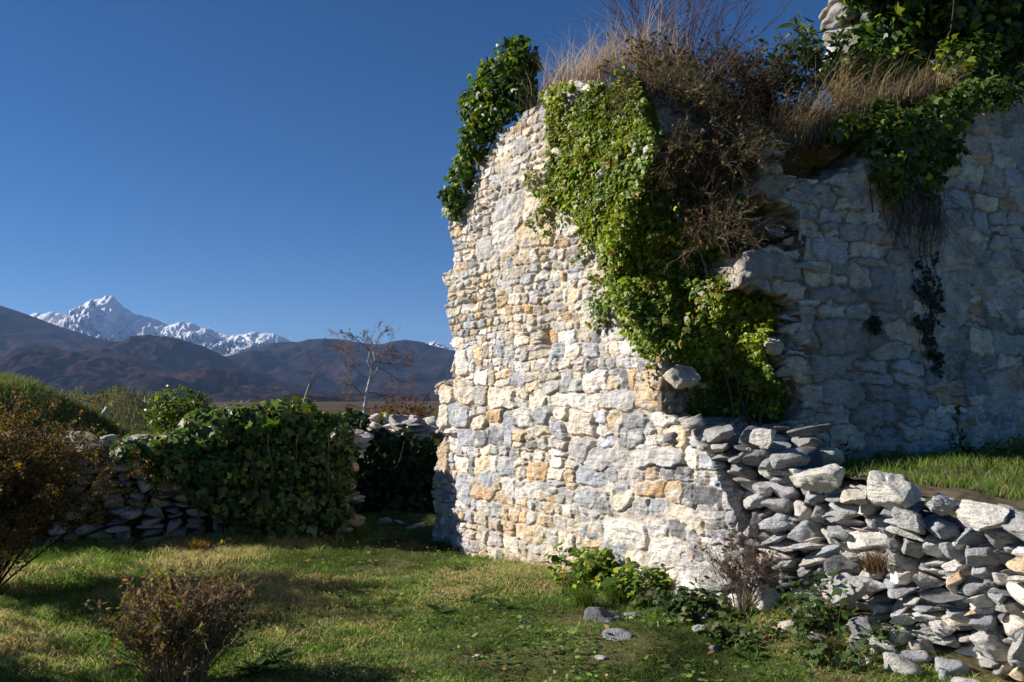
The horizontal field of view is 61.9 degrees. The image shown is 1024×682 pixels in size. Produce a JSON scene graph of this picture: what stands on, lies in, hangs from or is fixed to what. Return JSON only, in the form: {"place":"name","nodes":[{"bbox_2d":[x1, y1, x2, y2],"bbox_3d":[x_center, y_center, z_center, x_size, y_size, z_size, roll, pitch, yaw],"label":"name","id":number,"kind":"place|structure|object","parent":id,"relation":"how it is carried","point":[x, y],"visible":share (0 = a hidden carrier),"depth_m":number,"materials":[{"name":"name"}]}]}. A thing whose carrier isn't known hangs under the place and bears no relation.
{"place":"outdoors","nodes":[
{"label":"outdoors","id":0,"kind":"place"},
{"bbox_2d":[0,375,83,398],"bbox_3d":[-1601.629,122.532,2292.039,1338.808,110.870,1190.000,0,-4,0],"label":"hill","id":1,"kind":"structure","parent":0,"point":[53,386],"depth_m":2436.70,"materials":[{"name":"green plant"}]},
{"bbox_2d":[0,306,116,356],"bbox_3d":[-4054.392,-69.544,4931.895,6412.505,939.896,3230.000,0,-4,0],"label":"hill","id":2,"kind":"structure","parent":0,"point":[18,329],"depth_m":4775.48,"materials":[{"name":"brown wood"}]},
{"bbox_2d":[64,385,211,434],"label":"knoll grass","id":3,"kind":"structure","parent":0,"point":[99,392],"depth_m":32.16,"materials":[{"name":"plant"}]},
{"bbox_2d":[77,335,239,371],"bbox_3d":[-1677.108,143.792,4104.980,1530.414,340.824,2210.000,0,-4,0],"label":"hill","id":4,"kind":"structure","parent":0,"point":[177,354],"depth_m":3855.22,"materials":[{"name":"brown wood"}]},
{"bbox_2d":[0,346,439,400],"bbox_3d":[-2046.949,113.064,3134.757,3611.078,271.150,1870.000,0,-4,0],"label":"hill","id":5,"kind":"structure","parent":0,"point":[89,372],"depth_m":2729.97,"materials":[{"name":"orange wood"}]},
{"bbox_2d":[30,295,454,355],"bbox_3d":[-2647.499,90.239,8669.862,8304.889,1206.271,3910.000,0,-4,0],"label":"snow mountain","id":6,"kind":"structure","parent":0,"point":[112,318],"depth_m":8621.05,"materials":[{"name":"snow"}]},
{"bbox_2d":[199,393,430,401],"bbox_3d":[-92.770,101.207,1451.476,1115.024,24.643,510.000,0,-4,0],"label":"hill","id":7,"kind":"structure","parent":0,"point":[288,397],"depth_m":1377.62,"materials":[{"name":"brown soil"}]},
{"bbox_2d":[225,338,455,395],"bbox_3d":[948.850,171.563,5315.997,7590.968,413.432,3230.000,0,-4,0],"label":"hill","id":8,"kind":"structure","parent":0,"point":[289,362],"depth_m":4479.50,"materials":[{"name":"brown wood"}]},
{"bbox_2d":[0,0,850,348],"label":"sky","id":9,"kind":"structure","parent":0,"point":[227,167],"materials":[{"name":"blue"}]},
{"bbox_2d":[0,381,1023,681],"bbox_3d":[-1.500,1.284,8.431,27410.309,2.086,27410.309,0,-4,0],"label":"ground","id":10,"kind":"structure","parent":0,"point":[624,653],"depth_m":6.21,"materials":[{"name":"plant"}]},
{"bbox_2d":[0,375,175,586],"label":"shrub","id":11,"kind":"object","parent":10,"relation":"on","point":[27,473],"visible":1,"depth_m":7.40,"materials":[{"name":"brown plant"}]},
{"bbox_2d":[101,407,110,414],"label":"loose stone","id":12,"kind":"object","parent":10,"relation":"on","point":[106,410],"visible":0.93,"depth_m":15.89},
{"bbox_2d":[0,371,313,494],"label":"bank grass","id":13,"kind":"structure","parent":10,"relation":"on","point":[27,384],"depth_m":12.97,"materials":[{"name":"plant"}]},
{"bbox_2d":[71,538,269,681],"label":"shrub","id":14,"kind":"object","parent":10,"relation":"on","point":[156,630],"visible":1,"depth_m":4.95,"materials":[{"name":"brown plant"}]},
{"bbox_2d":[142,384,217,434],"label":"shrub","id":15,"kind":"object","parent":10,"relation":"on","point":[176,412],"visible":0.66,"depth_m":13.79,"materials":[{"name":"green plant"}]},
{"bbox_2d":[4,426,373,550],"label":"stone wall","id":16,"kind":"structure","parent":10,"relation":"on","point":[361,439],"depth_m":9.94,"materials":[{"name":"stone"}]},
{"bbox_2d":[67,431,105,454],"bbox_3d":[-4.876,1.170,9.799,0.464,0.265,0.355,0,-4,0],"label":"loose stone","id":17,"kind":"object","parent":16,"relation":"on","point":[86,444],"visible":0.41,"depth_m":9.70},
{"bbox_2d":[100,434,116,449],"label":"loose stone","id":18,"kind":"object","parent":16,"relation":"on","point":[112,437],"visible":0.46,"depth_m":9.81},
{"bbox_2d":[108,395,359,542],"bbox_3d":[-3.207,1.532,10.041,2.785,1.792,1.049,0,-4,-3],"label":"ivy","id":19,"kind":"object","parent":16,"relation":"attached to","point":[246,429],"visible":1,"depth_m":9.91,"materials":[{"name":"green plant"}]},
{"bbox_2d":[187,537,210,554],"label":"grass tuft","id":20,"kind":"object","parent":10,"relation":"on","point":[197,545],"visible":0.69,"depth_m":9.26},
{"bbox_2d":[232,651,284,671],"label":"weed","id":21,"kind":"object","parent":10,"relation":"on","point":[263,658],"visible":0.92,"depth_m":5.36,"materials":[{"name":"green plant"}]},
{"bbox_2d":[253,641,299,665],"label":"weed","id":22,"kind":"object","parent":10,"relation":"on","point":[277,646],"visible":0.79,"depth_m":5.54,"materials":[{"name":"green plant"}]},
{"bbox_2d":[180,413,448,507],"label":"stone wall","id":23,"kind":"structure","parent":10,"relation":"on","point":[426,426],"depth_m":13.19,"materials":[{"name":"stone"}]},
{"bbox_2d":[367,411,392,424],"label":"shrub","id":24,"kind":"object","parent":23,"relation":"on","point":[382,414],"visible":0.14,"depth_m":14.08,"materials":[{"name":"green plant"}]},
{"bbox_2d":[334,405,443,513],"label":"ivy","id":25,"kind":"object","parent":23,"relation":"attached to","point":[392,462],"visible":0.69,"depth_m":12.54,"materials":[{"name":"green plant"}]},
{"bbox_2d":[303,348,327,401],"bbox_3d":[-2.959,0.676,12.970,0.416,1.242,0.369,3,-5,-38],"label":"dead tree","id":26,"kind":"object","parent":10,"relation":"on","point":[306,393],"visible":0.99,"depth_m":12.99,"materials":[{"name":"brown plant"}]},
{"bbox_2d":[327,319,420,414],"bbox_3d":[-6.236,1.662,38.418,4.306,5.357,2.765,1,-4,-15],"label":"birch tree","id":27,"kind":"object","parent":10,"relation":"on","point":[371,373],"visible":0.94,"depth_m":38.02,"materials":[{"name":"grey plant"}]},
{"bbox_2d":[375,518,391,523],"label":"rock","id":28,"kind":"object","parent":10,"relation":"on","point":[384,520],"visible":0.78,"depth_m":11.35,"materials":[{"name":"grey stone"}]},
{"bbox_2d":[365,388,427,422],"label":"bracken","id":29,"kind":"object","parent":10,"relation":"on","point":[395,406],"visible":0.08,"depth_m":19.08,"materials":[{"name":"brown plant"}]},
{"bbox_2d":[395,520,404,524],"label":"rock","id":30,"kind":"object","parent":10,"relation":"on","point":[398,522],"visible":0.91,"depth_m":11.38,"materials":[{"name":"grey stone"}]},
{"bbox_2d":[382,397,437,419],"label":"bracken","id":31,"kind":"object","parent":10,"relation":"on","point":[407,413],"visible":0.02,"depth_m":16.82,"materials":[{"name":"brown plant"}]},
{"bbox_2d":[388,389,436,443],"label":"bracken","id":32,"kind":"object","parent":10,"relation":"on","point":[422,416],"visible":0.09,"depth_m":15.54,"materials":[{"name":"brown plant"}]},
{"bbox_2d":[406,523,424,528],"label":"rock","id":33,"kind":"object","parent":10,"relation":"on","point":[417,524],"visible":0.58,"depth_m":11.29,"materials":[{"name":"grey stone"}]},
{"bbox_2d":[3,540,838,681],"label":"lawn weeds","id":34,"kind":"object","parent":10,"relation":"on","point":[570,630],"visible":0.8,"depth_m":5.92,"materials":[{"name":"green plant"}]},
{"bbox_2d":[426,604,456,613],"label":"weed","id":35,"kind":"object","parent":10,"relation":"on","point":[437,609],"visible":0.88,"depth_m":6.68,"materials":[{"name":"green plant"}]},
{"bbox_2d":[453,566,465,570],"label":"weed","id":36,"kind":"object","parent":10,"relation":"on","point":[455,569],"visible":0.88,"depth_m":8.20,"materials":[{"name":"green plant"}]},
{"bbox_2d":[460,591,493,603],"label":"weed","id":37,"kind":"object","parent":10,"relation":"on","point":[473,596],"visible":0.9,"depth_m":6.99,"materials":[{"name":"green plant"}]},
{"bbox_2d":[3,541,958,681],"bbox_3d":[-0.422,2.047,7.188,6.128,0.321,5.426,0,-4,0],"label":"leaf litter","id":38,"kind":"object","parent":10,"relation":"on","point":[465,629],"visible":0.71,"depth_m":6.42,"materials":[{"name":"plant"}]},
{"bbox_2d":[482,597,522,612],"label":"weed","id":39,"kind":"object","parent":10,"relation":"on","point":[507,606],"visible":0.71,"depth_m":6.66,"materials":[{"name":"green plant"}]},
{"bbox_2d":[529,630,555,636],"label":"weed","id":40,"kind":"object","parent":10,"relation":"on","point":[539,633],"visible":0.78,"depth_m":5.94,"materials":[{"name":"green plant"}]},
{"bbox_2d":[542,542,620,590],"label":"weed","id":41,"kind":"object","parent":10,"relation":"on","point":[581,572],"visible":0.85,"depth_m":7.44,"materials":[{"name":"green plant"}]},
{"bbox_2d":[565,581,609,607],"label":"grass tuft","id":42,"kind":"object","parent":10,"relation":"on","point":[585,597],"visible":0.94,"depth_m":6.77,"materials":[{"name":"plant"}]},
{"bbox_2d":[594,655,606,659],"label":"rock","id":43,"kind":"object","parent":10,"relation":"on","point":[600,657],"visible":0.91,"depth_m":5.40,"materials":[{"name":"grey stone"}]},
{"bbox_2d":[583,607,622,622],"bbox_3d":[0.690,2.091,6.410,0.274,0.191,0.206,-3,-5,32],"label":"rock","id":44,"kind":"object","parent":10,"relation":"on","point":[596,614],"visible":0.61,"depth_m":6.38,"materials":[{"name":"grey stone"}]},
{"bbox_2d":[597,581,626,603],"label":"grass tuft","id":45,"kind":"object","parent":10,"relation":"on","point":[614,596],"visible":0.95,"depth_m":6.90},
{"bbox_2d":[602,628,632,640],"bbox_3d":[0.724,2.041,5.858,0.208,0.108,0.168,0,-4,0],"label":"rock","id":46,"kind":"object","parent":10,"relation":"on","point":[619,633],"visible":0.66,"depth_m":5.84,"materials":[{"name":"grey stone"}]},
{"bbox_2d":[592,557,657,605],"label":"weed","id":47,"kind":"object","parent":10,"relation":"on","point":[631,579],"visible":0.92,"depth_m":6.97,"materials":[{"name":"green plant"}]},
{"bbox_2d":[624,612,635,619],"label":"rock","id":48,"kind":"object","parent":10,"relation":"on","point":[629,613],"visible":0.57,"depth_m":6.46,"materials":[{"name":"grey stone"}]},
{"bbox_2d":[630,583,675,610],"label":"weed","id":49,"kind":"object","parent":10,"relation":"on","point":[640,599],"visible":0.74,"depth_m":6.72,"materials":[{"name":"green plant"}]},
{"bbox_2d":[642,562,672,594],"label":"weed","id":50,"kind":"object","parent":10,"relation":"on","point":[659,581],"visible":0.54,"depth_m":6.99,"materials":[{"name":"green plant"}]},
{"bbox_2d":[645,578,725,623],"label":"weed","id":51,"kind":"object","parent":10,"relation":"on","point":[672,600],"visible":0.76,"depth_m":6.32,"materials":[{"name":"green plant"}]},
{"bbox_2d":[692,624,707,632],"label":"rock","id":52,"kind":"object","parent":10,"relation":"on","point":[698,630],"visible":0.86,"depth_m":5.96,"materials":[{"name":"grey stone"}]},
{"bbox_2d":[673,589,727,624],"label":"weed","id":53,"kind":"object","parent":10,"relation":"on","point":[683,614],"visible":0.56,"depth_m":6.17,"materials":[{"name":"green plant"}]},
{"bbox_2d":[709,645,719,650],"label":"rock","id":54,"kind":"object","parent":10,"relation":"on","point":[714,646],"visible":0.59,"depth_m":5.64,"materials":[{"name":"grey stone"}]},
{"bbox_2d":[697,558,736,593],"bbox_3d":[1.564,1.781,6.473,0.292,0.253,0.223,-2,-4,25],"label":"rock","id":55,"kind":"object","parent":10,"relation":"on","point":[709,585],"visible":0.56,"depth_m":6.41,"materials":[{"name":"grey stone"}]},
{"bbox_2d":[431,0,1023,598],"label":"ruined tower","id":56,"kind":"structure","parent":10,"relation":"on","point":[577,458],"depth_m":8.03,"materials":[{"name":"stone"}]},
{"bbox_2d":[436,31,543,222],"bbox_3d":[-0.227,-2.382,9.688,0.848,1.947,1.584,2,-4,-25],"label":"ivy","id":57,"kind":"object","parent":56,"relation":"attached to","point":[492,108],"visible":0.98,"depth_m":9.42,"materials":[{"name":"green plant"}]},
{"bbox_2d":[508,0,762,168],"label":"dry grass","id":58,"kind":"structure","parent":56,"relation":"on","point":[579,73],"depth_m":8.70,"materials":[{"name":"plant"}]},
{"bbox_2d":[521,66,789,420],"bbox_3d":[1.331,-0.917,7.936,1.434,3.348,2.766,2,-5,-29],"label":"ivy","id":59,"kind":"object","parent":56,"relation":"attached to","point":[698,323],"visible":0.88,"depth_m":7.46,"materials":[{"name":"green plant"}]},
{"bbox_2d":[572,0,790,90],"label":"shrub","id":60,"kind":"object","parent":56,"relation":"on","point":[668,17],"visible":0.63,"depth_m":8.68,"materials":[{"name":"brown plant"}]},
{"bbox_2d":[631,128,783,213],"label":"bramble","id":61,"kind":"object","parent":56,"relation":"on","point":[718,181],"visible":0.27,"depth_m":7.35,"materials":[{"name":"brown plant"}]},
{"bbox_2d":[660,108,758,237],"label":"ivy","id":62,"kind":"object","parent":56,"relation":"attached to","point":[677,214],"visible":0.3,"depth_m":7.39,"materials":[{"name":"green plant"}]},
{"bbox_2d":[587,18,839,172],"bbox_3d":[1.987,-2.493,8.479,2.702,1.812,2.294,0,-4,0],"label":"bramble","id":63,"kind":"object","parent":56,"relation":"on","point":[747,69],"visible":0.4,"depth_m":8.06,"materials":[{"name":"brown plant"}]},
{"bbox_2d":[637,102,799,209],"bbox_3d":[1.689,-1.532,7.391,1.475,1.013,1.450,0,-4,0],"label":"bramble","id":64,"kind":"object","parent":56,"relation":"on","point":[676,143],"visible":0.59,"depth_m":7.14,"materials":[{"name":"brown plant"}]},
{"bbox_2d":[624,109,824,241],"bbox_3d":[1.851,-1.469,7.705,1.690,1.318,1.759,-4,-6,44],"label":"bramble","id":65,"kind":"object","parent":56,"relation":"on","point":[734,158],"visible":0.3,"depth_m":7.31,"materials":[{"name":"brown plant"}]},
{"bbox_2d":[658,168,791,272],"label":"bramble","id":66,"kind":"object","parent":56,"relation":"on","point":[713,217],"visible":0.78,"depth_m":7.21,"materials":[{"name":"brown plant"}]},
{"bbox_2d":[685,78,793,183],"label":"bramble","id":67,"kind":"object","parent":56,"relation":"on","point":[715,114],"visible":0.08,"depth_m":7.69,"materials":[{"name":"brown plant"}]},
{"bbox_2d":[667,85,818,181],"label":"bramble","id":68,"kind":"object","parent":56,"relation":"on","point":[750,128],"visible":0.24,"depth_m":7.40,"materials":[{"name":"brown plant"}]},
{"bbox_2d":[687,346,806,425],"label":"ivy","id":69,"kind":"object","parent":56,"relation":"attached to","point":[710,404],"visible":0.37,"depth_m":7.28,"materials":[{"name":"green plant"}]},
{"bbox_2d":[695,69,837,174],"bbox_3d":[2.246,-2.053,8.410,1.698,0.938,1.734,2,-4,-26],"label":"bramble","id":70,"kind":"object","parent":56,"relation":"on","point":[768,108],"visible":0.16,"depth_m":7.89,"materials":[{"name":"brown plant"}]},
{"bbox_2d":[725,5,878,112],"bbox_3d":[2.991,-2.765,8.829,1.732,1.243,1.100,0,-4,0],"label":"sapling","id":71,"kind":"object","parent":56,"relation":"on","point":[804,41],"visible":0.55,"depth_m":8.71,"materials":[{"name":"green plant"}]},
{"bbox_2d":[863,315,882,336],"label":"ivy","id":72,"kind":"object","parent":56,"relation":"attached to","point":[876,325],"visible":1,"depth_m":7.61,"materials":[{"name":"green plant"}]},
{"bbox_2d":[759,43,1023,165],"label":"dry grass","id":73,"kind":"structure","parent":56,"relation":"on","point":[844,102],"depth_m":7.96,"materials":[{"name":"plant"}]},
{"bbox_2d":[859,181,976,256],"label":"dead ivy","id":74,"kind":"object","parent":56,"relation":"hanging from","point":[909,221],"visible":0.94,"depth_m":7.84,"materials":[{"name":"brown plant"}]},
{"bbox_2d":[820,61,1023,212],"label":"ivy","id":75,"kind":"object","parent":56,"relation":"attached to","point":[899,126],"visible":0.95,"depth_m":7.87,"materials":[{"name":"green plant"}]},
{"bbox_2d":[830,0,1023,114],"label":"ivy","id":76,"kind":"object","parent":56,"relation":"attached to","point":[954,34],"visible":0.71,"depth_m":9.04,"materials":[{"name":"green plant"}]},
{"bbox_2d":[911,196,945,379],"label":"ivy","id":77,"kind":"object","parent":56,"relation":"attached to","point":[930,299],"visible":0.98,"depth_m":7.93,"materials":[{"name":"green plant"}]},
{"bbox_2d":[714,605,750,618],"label":"weed","id":78,"kind":"object","parent":10,"relation":"on","point":[730,613],"visible":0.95,"depth_m":6.07,"materials":[{"name":"green plant"}]},
{"bbox_2d":[695,608,783,652],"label":"weed","id":79,"kind":"object","parent":10,"relation":"on","point":[721,633],"visible":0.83,"depth_m":5.73,"materials":[{"name":"green plant"}]},
{"bbox_2d":[688,510,791,618],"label":"shrub","id":80,"kind":"object","parent":10,"relation":"on","point":[737,567],"visible":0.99,"depth_m":6.08,"materials":[{"name":"brown plant"}]},
{"bbox_2d":[730,647,768,662],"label":"weed","id":81,"kind":"object","parent":10,"relation":"on","point":[751,655],"visible":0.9,"depth_m":5.41,"materials":[{"name":"green plant"}]},
{"bbox_2d":[752,584,777,611],"bbox_3d":[1.810,1.827,6.084,0.195,0.184,0.189,0,-4,0],"label":"rock","id":82,"kind":"object","parent":10,"relation":"on","point":[766,601],"visible":0.81,"depth_m":6.04,"materials":[{"name":"grey stone"}]},
{"bbox_2d":[770,562,858,640],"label":"weed","id":83,"kind":"object","parent":10,"relation":"on","point":[810,623],"visible":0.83,"depth_m":5.54,"materials":[{"name":"green plant"}]},
{"bbox_2d":[803,618,832,632],"bbox_3d":[2.062,1.976,5.696,0.305,0.243,0.242,0,-4,0],"label":"rock","id":84,"kind":"object","parent":10,"relation":"on","point":[830,625],"visible":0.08,"depth_m":5.62,"materials":[{"name":"grey stone"}]},
{"bbox_2d":[802,628,854,652],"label":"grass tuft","id":85,"kind":"object","parent":10,"relation":"on","point":[830,644],"visible":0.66,"depth_m":5.37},
{"bbox_2d":[788,619,873,674],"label":"weed","id":86,"kind":"object","parent":10,"relation":"on","point":[813,651],"visible":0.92,"depth_m":5.20,"materials":[{"name":"green plant"}]},
{"bbox_2d":[642,417,1023,681],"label":"dry stone wall","id":87,"kind":"structure","parent":10,"relation":"on","point":[952,582],"depth_m":5.52,"materials":[{"name":"stone"}]},
{"bbox_2d":[749,428,776,449],"bbox_3d":[1.864,0.720,6.293,0.190,0.158,0.241,1,-4,-20],"label":"capstone","id":88,"kind":"object","parent":87,"relation":"on","point":[762,438],"visible":1,"depth_m":6.23,"materials":[{"name":"grey stone"}]},
{"bbox_2d":[789,463,844,493],"bbox_3d":[2.107,0.950,5.897,0.260,0.217,0.434,3,-5,-33],"label":"capstone","id":89,"kind":"object","parent":87,"relation":"on","point":[827,478],"visible":1,"depth_m":5.80,"materials":[{"name":"grey stone"}]},
{"bbox_2d":[840,486,868,504],"bbox_3d":[2.261,1.029,5.654,0.178,0.123,0.183,-3,-5,33],"label":"capstone","id":90,"kind":"object","parent":87,"relation":"on","point":[856,495],"visible":0.95,"depth_m":5.64,"materials":[{"name":"grey stone"}]},
{"bbox_2d":[853,544,902,574],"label":"grass tuft","id":91,"kind":"object","parent":87,"relation":"on","point":[872,564],"visible":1,"depth_m":5.36,"materials":[{"name":"plant"}]},
{"bbox_2d":[867,470,921,509],"bbox_3d":[2.420,0.959,5.485,0.275,0.260,0.367,3,-5,-36],"label":"capstone","id":92,"kind":"object","parent":87,"relation":"on","point":[889,491],"visible":1,"depth_m":5.40,"materials":[{"name":"grey stone"}]},
{"bbox_2d":[891,506,925,534],"bbox_3d":[2.492,1.123,5.361,0.192,0.167,0.189,-4,-5,42],"label":"capstone","id":93,"kind":"object","parent":87,"relation":"on","point":[908,519],"visible":0.98,"depth_m":5.30,"materials":[{"name":"grey stone"}]},
{"bbox_2d":[926,493,959,515],"bbox_3d":[2.635,0.990,5.181,0.209,0.148,0.206,0,-4,0],"label":"capstone","id":94,"kind":"object","parent":87,"relation":"on","point":[940,504],"visible":0.94,"depth_m":5.13,"materials":[{"name":"grey stone"}]},
{"bbox_2d":[956,499,1011,531],"bbox_3d":[2.747,1.018,4.966,0.192,0.163,0.357,2,-5,-29],"label":"capstone","id":95,"kind":"object","parent":87,"relation":"on","point":[978,516],"visible":0.86,"depth_m":4.90,"materials":[{"name":"grey stone"}]},
{"bbox_2d":[998,503,1023,540],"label":"capstone","id":96,"kind":"object","parent":87,"relation":"on","point":[1014,524],"visible":0.78,"depth_m":4.75,"materials":[{"name":"grey stone"}]},
{"bbox_2d":[826,573,866,604],"bbox_3d":[2.185,1.621,5.556,0.233,0.221,0.221,0,-4,0],"label":"rock","id":97,"kind":"object","parent":10,"relation":"on","point":[851,596],"visible":0.81,"depth_m":5.52,"materials":[{"name":"grey stone"}]},
{"bbox_2d":[848,615,878,636],"bbox_3d":[2.276,1.878,5.399,0.270,0.271,0.189,-4,-6,45],"label":"rock","id":98,"kind":"object","parent":10,"relation":"on","point":[863,622],"visible":0.28,"depth_m":5.38,"materials":[{"name":"grey stone"}]},
{"bbox_2d":[851,611,920,654],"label":"weed","id":99,"kind":"object","parent":10,"relation":"on","point":[883,633],"visible":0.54,"depth_m":5.23,"materials":[{"name":"green plant"}]},
{"bbox_2d":[579,582,586,589],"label":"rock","id":100,"kind":"object","parent":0,"point":[581,584],"visible":0.62,"depth_m":7.24,"materials":[{"name":"grey stone"}]},
{"bbox_2d":[572,43,769,170],"bbox_3d":[1.444,-2.142,7.642,1.824,1.038,1.575,0,-4,0],"label":"bramble","id":101,"kind":"object","parent":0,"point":[691,92],"visible":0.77,"depth_m":7.38,"materials":[{"name":"brown plant"}]},
{"bbox_2d":[841,456,1023,507],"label":"terrace ground","id":102,"kind":"structure","parent":0,"point":[927,491],"depth_m":5.67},
{"bbox_2d":[821,434,859,456],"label":"shrub","id":103,"kind":"object","parent":102,"relation":"on","point":[845,445],"visible":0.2,"depth_m":7.09,"materials":[{"name":"green plant"}]},
{"bbox_2d":[839,442,1023,500],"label":"terrace grass","id":104,"kind":"structure","parent":102,"relation":"on","point":[925,459],"depth_m":6.42,"materials":[{"name":"plant"}]},
{"bbox_2d":[950,401,972,458],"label":"flowering weed","id":105,"kind":"object","parent":102,"relation":"on","point":[958,411],"visible":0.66,"depth_m":7.61,"materials":[{"name":"green plant"}]},
{"bbox_2d":[941,439,1022,463],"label":"weed","id":106,"kind":"object","parent":102,"relation":"on","point":[993,449],"visible":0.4,"depth_m":7.29,"materials":[{"name":"green plant"}]},
{"bbox_2d":[964,436,1023,460],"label":"weed","id":107,"kind":"object","parent":102,"relation":"on","point":[1018,451],"visible":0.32,"depth_m":7.50,"materials":[{"name":"green plant"}]},
{"bbox_2d":[977,435,1023,451],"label":"weed","id":108,"kind":"object","parent":102,"relation":"on","point":[995,446],"visible":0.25,"depth_m":7.73,"materials":[{"name":"green plant"}]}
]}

